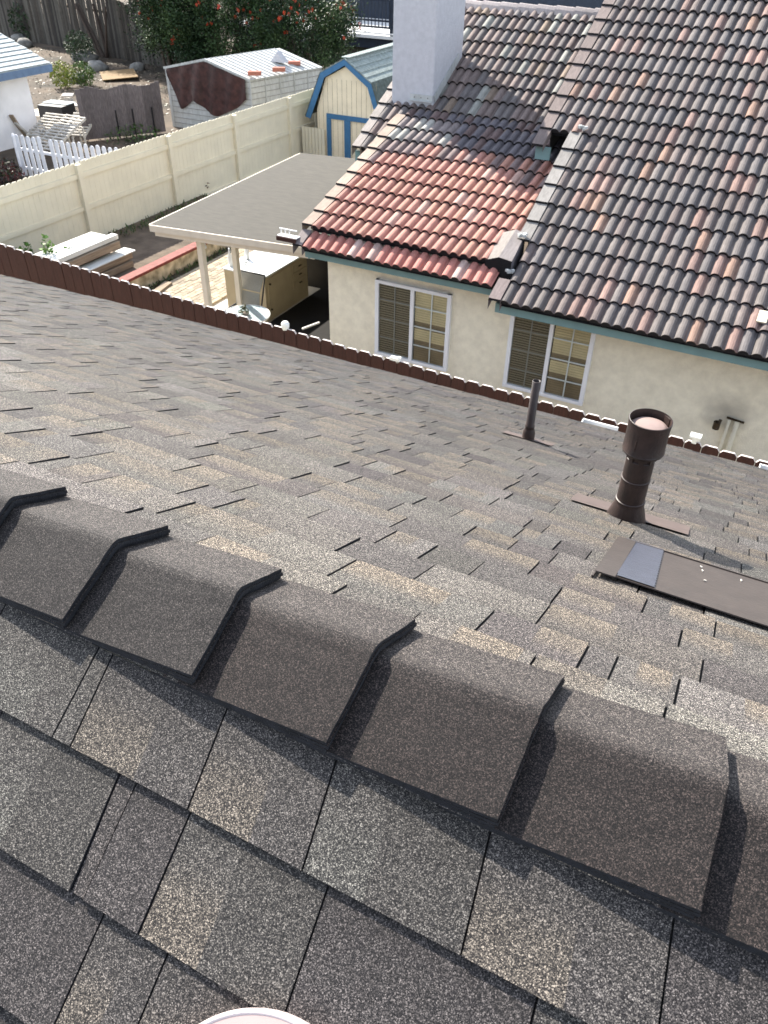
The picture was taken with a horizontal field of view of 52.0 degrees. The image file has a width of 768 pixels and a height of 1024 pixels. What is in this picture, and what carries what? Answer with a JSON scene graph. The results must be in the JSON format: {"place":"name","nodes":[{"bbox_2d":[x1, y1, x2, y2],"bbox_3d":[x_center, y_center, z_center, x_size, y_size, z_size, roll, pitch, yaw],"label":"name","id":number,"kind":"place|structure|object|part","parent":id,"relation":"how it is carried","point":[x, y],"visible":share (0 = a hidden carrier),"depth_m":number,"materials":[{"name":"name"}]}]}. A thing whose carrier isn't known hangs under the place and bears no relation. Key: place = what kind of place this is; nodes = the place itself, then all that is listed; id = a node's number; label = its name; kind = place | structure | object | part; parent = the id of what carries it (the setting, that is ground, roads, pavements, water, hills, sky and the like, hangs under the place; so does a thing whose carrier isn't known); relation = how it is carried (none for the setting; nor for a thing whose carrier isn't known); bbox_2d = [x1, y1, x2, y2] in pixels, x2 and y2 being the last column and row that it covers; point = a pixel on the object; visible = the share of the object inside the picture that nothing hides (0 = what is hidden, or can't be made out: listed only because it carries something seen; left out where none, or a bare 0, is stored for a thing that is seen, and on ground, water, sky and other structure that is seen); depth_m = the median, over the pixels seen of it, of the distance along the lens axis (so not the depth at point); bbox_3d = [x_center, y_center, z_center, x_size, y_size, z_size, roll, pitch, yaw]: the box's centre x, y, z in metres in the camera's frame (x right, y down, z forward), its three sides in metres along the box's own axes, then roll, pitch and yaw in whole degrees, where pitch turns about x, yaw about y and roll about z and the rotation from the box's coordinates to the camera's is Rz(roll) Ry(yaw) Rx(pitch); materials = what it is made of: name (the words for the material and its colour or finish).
{"place":"outdoors","nodes":[
{"label":"outdoors","id":0,"kind":"place"},
{"bbox_2d":[161,248,253,305],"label":"paver path","id":1,"kind":"structure","parent":0,"point":[188,285],"depth_m":16.49,"materials":[{"name":"beige stone"}]},
{"bbox_2d":[154,281,171,292],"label":"wood beam","id":2,"kind":"structure","parent":1,"relation":"on","point":[163,286],"depth_m":16.25,"materials":[{"name":"beige wood"}]},
{"bbox_2d":[0,0,527,289],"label":"ground","id":3,"kind":"structure","parent":0,"point":[55,94],"depth_m":32.78,"materials":[{"name":"beige soil"}]},
{"bbox_2d":[0,157,24,185],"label":"dark shrub","id":4,"kind":"object","parent":3,"relation":"on","point":[8,172],"visible":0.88,"depth_m":21.90,"materials":[{"name":"brown plant"}]},
{"bbox_2d":[11,33,26,40],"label":"rock","id":5,"kind":"object","parent":3,"relation":"on","point":[16,36],"visible":0.56,"depth_m":42.79,"materials":[{"name":"grey stone"}]},
{"bbox_2d":[9,114,30,141],"bbox_3d":[-11.620,-12.223,25.136,0.140,0.948,0.605,9,39,10],"label":"leaning board","id":6,"kind":"object","parent":3,"relation":"on","point":[12,118],"visible":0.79,"depth_m":24.83,"materials":[{"name":"grey wood"}]},
{"bbox_2d":[16,38,33,47],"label":"rock","id":7,"kind":"object","parent":3,"relation":"on","point":[25,42],"visible":0.58,"depth_m":41.05,"materials":[{"name":"grey stone"}]},
{"bbox_2d":[14,122,36,140],"bbox_3d":[-11.466,-12.164,25.253,0.120,0.724,0.667,21,42,24],"label":"leaning board","id":8,"kind":"object","parent":3,"relation":"on","point":[21,127],"visible":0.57,"depth_m":25.03,"materials":[{"name":"brown wood"}]},
{"bbox_2d":[7,2,44,38],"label":"green bush","id":9,"kind":"object","parent":3,"relation":"on","point":[13,22],"visible":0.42,"depth_m":42.38,"materials":[{"name":"green plant"}]},
{"bbox_2d":[0,33,52,151],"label":"white outbuilding","id":10,"kind":"structure","parent":3,"relation":"on","point":[19,63],"depth_m":24.62,"materials":[{"name":"pale grey shingle"},{"name":"stucco"},{"name":"blue paint"}]},
{"bbox_2d":[35,112,47,129],"bbox_3d":[-11.578,-13.258,26.801,0.800,0.523,0.304,14,40,16],"label":"scrap board","id":11,"kind":"object","parent":3,"relation":"on","point":[37,116],"visible":0.29,"depth_m":26.74,"materials":[{"name":"white wood"}]},
{"bbox_2d":[26,112,68,147],"bbox_3d":[-10.690,-12.120,25.097,0.850,0.874,1.135,14,40,16],"label":"slatted rack","id":12,"kind":"object","parent":3,"relation":"on","point":[47,126],"visible":0.63,"depth_m":25.00,"materials":[{"name":"white wood"}]},
{"bbox_2d":[32,124,75,162],"bbox_3d":[-10.039,-11.261,24.054,0.850,0.824,1.135,16,41,19],"label":"slatted rack","id":13,"kind":"object","parent":3,"relation":"on","point":[56,137],"visible":0.66,"depth_m":23.99,"materials":[{"name":"white wood"}]},
{"bbox_2d":[37,100,75,124],"bbox_3d":[-11.010,-13.474,26.617,1.000,0.645,0.805,12,39,14],"label":"open crate","id":14,"kind":"object","parent":3,"relation":"on","point":[58,107],"visible":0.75,"depth_m":26.32,"materials":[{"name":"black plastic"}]},
{"bbox_2d":[49,60,77,88],"bbox_3d":[-13.281,-18.077,32.569,1.151,1.146,1.143,18,41,21],"label":"yellow bush","id":15,"kind":"object","parent":3,"relation":"on","point":[66,77],"visible":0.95,"depth_m":32.46,"materials":[{"name":"green plant"}]},
{"bbox_2d":[11,133,117,176],"bbox_3d":[-7.930,-9.390,21.351,5.681,1.265,0.110,18,41,21],"label":"picket fence","id":16,"kind":"object","parent":3,"relation":"on","point":[31,151],"visible":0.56,"depth_m":21.79,"materials":[{"name":"white paint"}]},
{"bbox_2d":[46,114,86,154],"bbox_3d":[-9.981,-11.837,24.710,0.850,0.924,1.135,20,42,23],"label":"slatted rack","id":17,"kind":"object","parent":3,"relation":"on","point":[72,120],"visible":0.52,"depth_m":24.66,"materials":[{"name":"white wood"}]},
{"bbox_2d":[61,93,73,101],"bbox_3d":[-11.735,-15.273,29.340,0.400,0.563,0.304,0,38,-1],"label":"scrap board","id":18,"kind":"object","parent":3,"relation":"on","point":[67,95],"visible":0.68,"depth_m":29.19,"materials":[{"name":"white wood"}]},
{"bbox_2d":[66,112,91,143],"bbox_3d":[-9.963,-12.584,25.828,0.964,0.724,1.135,7,38,8],"label":"slatted rack","id":19,"kind":"object","parent":3,"relation":"on","point":[76,131],"visible":0.48,"depth_m":25.59,"materials":[{"name":"white wood"}]},
{"bbox_2d":[63,29,94,60],"bbox_3d":[-14.677,-22.426,37.846,1.496,1.392,1.504,18,41,21],"label":"green bush","id":20,"kind":"object","parent":3,"relation":"on","point":[75,37],"visible":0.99,"depth_m":37.65,"materials":[{"name":"green plant"}]},
{"bbox_2d":[71,61,95,85],"bbox_3d":[-12.638,-18.400,33.081,1.067,1.028,1.053,18,41,21],"label":"green bush","id":21,"kind":"object","parent":3,"relation":"on","point":[87,73],"visible":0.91,"depth_m":32.98,"materials":[{"name":"green plant"}]},
{"bbox_2d":[71,49,98,61],"bbox_3d":[-14.617,-22.196,38.396,1.302,0.706,1.087,18,41,21],"label":"rock","id":22,"kind":"object","parent":3,"relation":"on","point":[94,56],"visible":0.54,"depth_m":38.03,"materials":[{"name":"grey stone"}]},
{"bbox_2d":[73,0,111,57],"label":"trunk","id":23,"kind":"object","parent":3,"relation":"on","point":[96,45],"visible":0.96,"depth_m":38.62,"materials":[{"name":"brown wood"}]},
{"bbox_2d":[85,60,108,70],"bbox_3d":[-13.339,-20.525,36.330,1.147,0.566,0.990,18,41,21],"label":"rock","id":24,"kind":"object","parent":3,"relation":"on","point":[97,65],"visible":0.61,"depth_m":36.05,"materials":[{"name":"grey stone"}]},
{"bbox_2d":[26,47,173,146],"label":"yard litter","id":25,"kind":"object","parent":3,"relation":"on","point":[95,85],"visible":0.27,"depth_m":33.85,"materials":[{"name":"beige plant"}]},
{"bbox_2d":[0,0,217,66],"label":"old fence","id":26,"kind":"object","parent":3,"relation":"on","point":[55,26],"visible":0.38,"depth_m":39.61,"materials":[{"name":"brown wood"}]},
{"bbox_2d":[100,68,137,80],"bbox_3d":[-11.765,-19.392,34.884,1.500,0.105,2.100,-12,40,-16],"label":"plywood sheet","id":27,"kind":"object","parent":3,"relation":"on","point":[117,74],"visible":1,"depth_m":34.77,"materials":[{"name":"beige wood"}]},
{"bbox_2d":[75,81,165,139],"bbox_3d":[-8.634,-13.210,25.953,2.730,1.593,0.080,-19,42,-24],"label":"board panel","id":28,"kind":"object","parent":3,"relation":"on","point":[128,104],"visible":0.94,"depth_m":25.94,"materials":[{"name":"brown wood"}]},
{"bbox_2d":[103,122,160,142],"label":"weeds","id":29,"kind":"object","parent":3,"relation":"on","point":[139,136],"visible":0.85,"depth_m":26.12,"materials":[{"name":"green plant"}]},
{"bbox_2d":[129,62,144,70],"bbox_3d":[-11.437,-20.604,36.495,0.712,0.485,0.692,18,41,21],"label":"rock","id":30,"kind":"object","parent":3,"relation":"on","point":[138,66],"visible":0.68,"depth_m":36.27,"materials":[{"name":"grey stone"}]},
{"bbox_2d":[107,194,205,277],"bbox_3d":[-5.579,-5.889,17.598,2.350,0.001,8.000,18,41,21],"label":"planting bed","id":31,"kind":"object","parent":3,"relation":"on","point":[146,244],"visible":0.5,"depth_m":17.88,"materials":[{"name":"soil"}]},
{"bbox_2d":[15,242,35,253],"bbox_3d":[-7.275,-5.164,16.057,0.404,0.712,0.310,-13,40,-17],"label":"leafy plant","id":32,"kind":"object","parent":31,"relation":"on","point":[26,244],"visible":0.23,"depth_m":15.95,"materials":[{"name":"green plant"}]},
{"bbox_2d":[39,234,56,253],"bbox_3d":[-6.620,-4.999,15.583,0.442,1.053,0.288,18,41,21],"label":"leafy plant","id":33,"kind":"object","parent":31,"relation":"on","point":[48,245],"visible":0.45,"depth_m":15.37,"materials":[{"name":"green plant"}]},
{"bbox_2d":[100,260,133,276],"bbox_3d":[-6.584,-4.359,15.489,0.820,0.134,3.850,19,41,22],"label":"wood plank","id":34,"kind":"object","parent":31,"relation":"on","point":[119,268],"visible":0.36,"depth_m":16.39,"materials":[{"name":"brown wood"}]},
{"bbox_2d":[79,249,132,272],"bbox_3d":[-6.571,-4.490,15.414,0.815,0.114,3.903,18,41,21],"label":"wood plank","id":35,"kind":"object","parent":34,"relation":"on","point":[107,266],"visible":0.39,"depth_m":16.25,"materials":[{"name":"wood"}]},
{"bbox_2d":[65,240,120,265],"bbox_3d":[-6.673,-4.674,15.232,0.697,0.144,3.753,18,41,21],"label":"wood plank","id":36,"kind":"object","parent":35,"relation":"on","point":[86,257],"visible":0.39,"depth_m":15.92,"materials":[{"name":"brown wood"}]},
{"bbox_2d":[34,232,105,257],"bbox_3d":[-6.731,-4.870,15.262,0.440,0.094,3.350,19,41,21],"label":"wood plank","id":37,"kind":"object","parent":36,"relation":"on","point":[81,240],"visible":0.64,"depth_m":15.90,"materials":[{"name":"grey wood"}]},
{"bbox_2d":[51,233,118,262],"bbox_3d":[-6.459,-4.762,15.131,0.161,0.094,3.700,18,41,21],"label":"wood plank","id":38,"kind":"object","parent":36,"relation":"on","point":[84,248],"visible":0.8,"depth_m":15.78,"materials":[{"name":"grey wood"}]},
{"bbox_2d":[80,247,135,270],"bbox_3d":[-6.320,-4.503,15.297,0.320,0.024,3.980,19,41,21],"label":"wood plank","id":39,"kind":"object","parent":35,"relation":"on","point":[106,259],"visible":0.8,"depth_m":16.20,"materials":[{"name":"grey wood"}]},
{"bbox_2d":[0,88,317,253],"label":"cream fence","id":40,"kind":"object","parent":3,"relation":"on","point":[106,193],"visible":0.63,"depth_m":19.06,"materials":[{"name":"beige concrete"}]},
{"bbox_2d":[117,0,216,76],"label":"bottlebrush bush","id":41,"kind":"object","parent":3,"relation":"on","point":[149,42],"visible":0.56,"depth_m":33.47,"materials":[{"name":"green plant"}]},
{"bbox_2d":[108,193,230,290],"bbox_3d":[-5.121,-6.051,17.888,2.844,0.290,7.050,18,41,21],"label":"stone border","id":42,"kind":"object","parent":3,"relation":"on","point":[178,271],"visible":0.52,"depth_m":18.32,"materials":[{"name":"green plant"}]},
{"bbox_2d":[119,242,226,286],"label":"garden wall","id":43,"kind":"structure","parent":3,"relation":"on","point":[151,273],"depth_m":16.77,"materials":[{"name":"red brick"}]},
{"bbox_2d":[135,0,287,64],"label":"bottlebrush bush","id":44,"kind":"object","parent":3,"relation":"on","point":[228,20],"visible":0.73,"depth_m":32.38,"materials":[{"name":"green plant"}]},
{"bbox_2d":[163,48,322,127],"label":"metal shed","id":45,"kind":"structure","parent":3,"relation":"on","point":[268,85],"depth_m":26.71,"materials":[{"name":"white metal"}]},
{"bbox_2d":[166,62,245,115],"bbox_3d":[-5.946,-14.117,26.281,3.232,1.597,0.164,18,41,21],"label":"tarpaulin","id":46,"kind":"object","parent":45,"relation":"hanging from","point":[211,89],"visible":1,"depth_m":26.27,"materials":[{"name":"brown plastic"}]},
{"bbox_2d":[248,70,260,75],"bbox_3d":[-4.191,-14.212,25.493,0.420,0.120,0.210,0,38,-1],"label":"brick","id":47,"kind":"object","parent":45,"relation":"on","point":[253,73],"visible":1,"depth_m":25.41,"materials":[{"name":"red brick"}]},
{"bbox_2d":[272,67,285,71],"bbox_3d":[-3.485,-14.682,26.109,0.420,0.120,0.210,0,38,-1],"label":"brick","id":48,"kind":"object","parent":45,"relation":"on","point":[278,69],"visible":1,"depth_m":26.04,"materials":[{"name":"red brick"}]},
{"bbox_2d":[271,51,288,62],"bbox_3d":[-3.559,-15.498,26.794,0.550,0.300,0.300,18,41,21],"label":"crumpled sheet","id":49,"kind":"object","parent":45,"relation":"on","point":[279,56],"visible":1,"depth_m":26.72,"materials":[{"name":"white paint"}]},
{"bbox_2d":[288,60,300,64],"bbox_3d":[-3.091,-15.477,27.135,0.420,0.120,0.210,0,38,-1],"label":"brick","id":50,"kind":"object","parent":45,"relation":"on","point":[295,62],"visible":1,"depth_m":27.05,"materials":[{"name":"red brick"}]},
{"bbox_2d":[242,0,372,69],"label":"bottlebrush bush","id":51,"kind":"object","parent":3,"relation":"on","point":[322,21],"visible":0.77,"depth_m":31.60,"materials":[{"name":"green plant"}]},
{"bbox_2d":[302,126,324,154],"bbox_3d":[-1.967,-11.795,24.124,0.990,1.850,1.125,18,41,21],"label":"fence","id":52,"kind":"object","parent":3,"relation":"on","point":[310,143],"visible":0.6,"depth_m":23.86,"materials":[{"name":"beige paint"}]},
{"bbox_2d":[305,43,392,158],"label":"garden shed","id":53,"kind":"structure","parent":3,"relation":"on","point":[349,91],"depth_m":22.88,"materials":[{"name":"beige wood"}]},
{"bbox_2d":[326,113,368,157],"bbox_3d":[-1.055,-11.010,23.446,1.470,1.425,0.030,18,41,21],"label":"door","id":54,"kind":"structure","parent":53,"relation":"in","point":[347,124],"depth_m":23.33,"materials":[{"name":"blue paint"}]},
{"bbox_2d":[0,274,767,1023],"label":"shingle roof house","id":55,"kind":"structure","parent":3,"relation":"on","point":[334,690],"depth_m":1.12,"materials":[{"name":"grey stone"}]},
{"bbox_2d":[200,1008,308,1023],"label":"round lid","id":56,"kind":"object","parent":55,"relation":"on","point":[254,1016],"visible":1,"depth_m":0.91,"materials":[{"name":"white plastic"}]},
{"bbox_2d":[0,243,767,466],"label":"boundary fence","id":57,"kind":"object","parent":3,"relation":"on","point":[29,266],"visible":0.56,"depth_m":8.17,"materials":[{"name":"brown wood"}]},
{"bbox_2d":[281,321,288,330],"bbox_3d":[-0.991,-1.873,7.902,0.084,0.085,0.083,18,41,21],"label":"fence light","id":58,"kind":"object","parent":57,"relation":"attached to","point":[285,325],"visible":1,"depth_m":7.88,"materials":[{"name":"white paint"}]},
{"bbox_2d":[390,355,400,361],"bbox_3d":[0.112,-1.465,7.495,0.105,0.043,0.045,18,41,21],"label":"fence light","id":59,"kind":"object","parent":57,"relation":"attached to","point":[395,358],"visible":1,"depth_m":7.48,"materials":[{"name":"white paint"}]},
{"bbox_2d":[689,432,701,443],"bbox_3d":[2.583,-0.608,6.538,0.090,0.074,0.070,18,41,21],"label":"fence light","id":60,"kind":"object","parent":57,"relation":"attached to","point":[695,437],"visible":1,"depth_m":6.51,"materials":[{"name":"white paint"}]},
{"bbox_2d":[276,0,767,464],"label":"stucco house","id":61,"kind":"structure","parent":3,"relation":"on","point":[607,161],"depth_m":11.01,"materials":[{"name":"stucco"},{"name":"concrete roof tile"},{"name":"sage painted wood trim"}]},
{"bbox_2d":[374,278,452,371],"bbox_3d":[0.411,-2.772,11.701,1.220,1.200,0.070,18,41,21],"label":"window","id":62,"kind":"structure","parent":61,"relation":"in","point":[413,323],"depth_m":11.69,"materials":[{"name":"white glass"}]},
{"bbox_2d":[502,316,596,405],"bbox_3d":[2.278,-2.156,10.955,1.195,1.200,0.070,18,41,21],"label":"window","id":63,"kind":"structure","parent":61,"relation":"in","point":[560,357],"depth_m":10.98,"materials":[{"name":"white glass"}]},
{"bbox_2d":[213,286,319,323],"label":"patio path","id":64,"kind":"structure","parent":0,"point":[222,304],"depth_m":15.82,"materials":[{"name":"grey concrete"}]},
{"bbox_2d":[225,270,265,309],"bbox_3d":[-2.515,-3.624,14.173,0.562,1.191,0.776,18,41,21],"label":"patio chair","id":65,"kind":"object","parent":64,"relation":"on","point":[252,281],"visible":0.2,"depth_m":14.08,"materials":[{"name":"beige plastic"}]},
{"bbox_2d":[226,304,269,322],"bbox_3d":[-2.414,-3.171,13.968,0.840,0.719,0.840,18,41,21],"label":"glass table","id":66,"kind":"object","parent":64,"relation":"on","point":[261,314],"visible":0.47,"depth_m":13.84,"materials":[{"name":"glass"}]},
{"bbox_2d":[238,304,248,315],"bbox_3d":[-2.442,-3.501,13.687,0.198,0.228,0.196,-27,46,-31],"label":"table plant","id":67,"kind":"object","parent":66,"relation":"on","point":[245,312],"visible":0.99,"depth_m":13.67,"materials":[{"name":"green plant"}]},
{"bbox_2d":[149,153,354,306],"bbox_3d":[-1.374,-4.629,14.474,3.033,2.420,5.290,18,41,21],"label":"patio cover","id":68,"kind":"object","parent":64,"relation":"on","point":[256,211],"visible":0.72,"depth_m":12.99,"materials":[{"name":"beige paint"}]},
{"bbox_2d":[222,251,307,321],"bbox_3d":[-2.291,-4.545,15.572,0.985,0.909,1.520,18,41,21],"label":"outdoor cabinet","id":69,"kind":"object","parent":64,"relation":"on","point":[286,283],"visible":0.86,"depth_m":15.24,"materials":[{"name":"beige paint"}]},
{"bbox_2d":[228,248,232,266],"bbox_3d":[-2.916,-4.824,14.900,0.084,0.340,0.084,18,41,21],"label":"bottle","id":70,"kind":"object","parent":69,"relation":"on","point":[230,262],"visible":0.94,"depth_m":14.89,"materials":[{"name":"white paint"}]},
{"bbox_2d":[245,249,249,259],"bbox_3d":[-2.652,-5.039,15.213,0.084,0.300,0.084,18,41,21],"label":"bottle","id":71,"kind":"object","parent":69,"relation":"on","point":[247,257],"visible":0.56,"depth_m":15.22,"materials":[{"name":"white paint"}]},
{"bbox_3d":[-2.000,-4.267,15.198,0.040,0.720,0.760,18,41,21],"label":"door","id":72,"kind":"part","parent":69,"relation":"part of","materials":[{"name":"beige paint"}]},
{"bbox_2d":[269,289,329,340],"bbox_3d":[-0.883,-3.655,15.145,2.260,0.012,2.450,18,41,21],"label":"floor mat","id":73,"kind":"object","parent":64,"relation":"on","point":[313,308],"visible":0.18,"depth_m":15.30,"materials":[{"name":"black rubber"}]},
{"bbox_2d":[302,322,319,329],"bbox_3d":[-1.344,-3.417,14.443,0.356,0.080,0.030,-19,42,-23],"label":"white stick","id":74,"kind":"object","parent":73,"relation":"on","point":[308,326],"visible":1,"depth_m":14.43,"materials":[{"name":"paint"}]},
{"bbox_2d":[307,258,328,289],"bbox_3d":[-0.675,-5.369,15.573,3.300,2.250,0.060,18,41,21],"label":"patio screen","id":75,"kind":"object","parent":64,"relation":"on","point":[317,271],"depth_m":16.32,"materials":[{"name":"black plastic"}]},
{"bbox_2d":[231,0,603,58],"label":"deck building","id":76,"kind":"structure","parent":0,"point":[378,16],"depth_m":38.48,"materials":[{"name":"white paint"}]}
]}

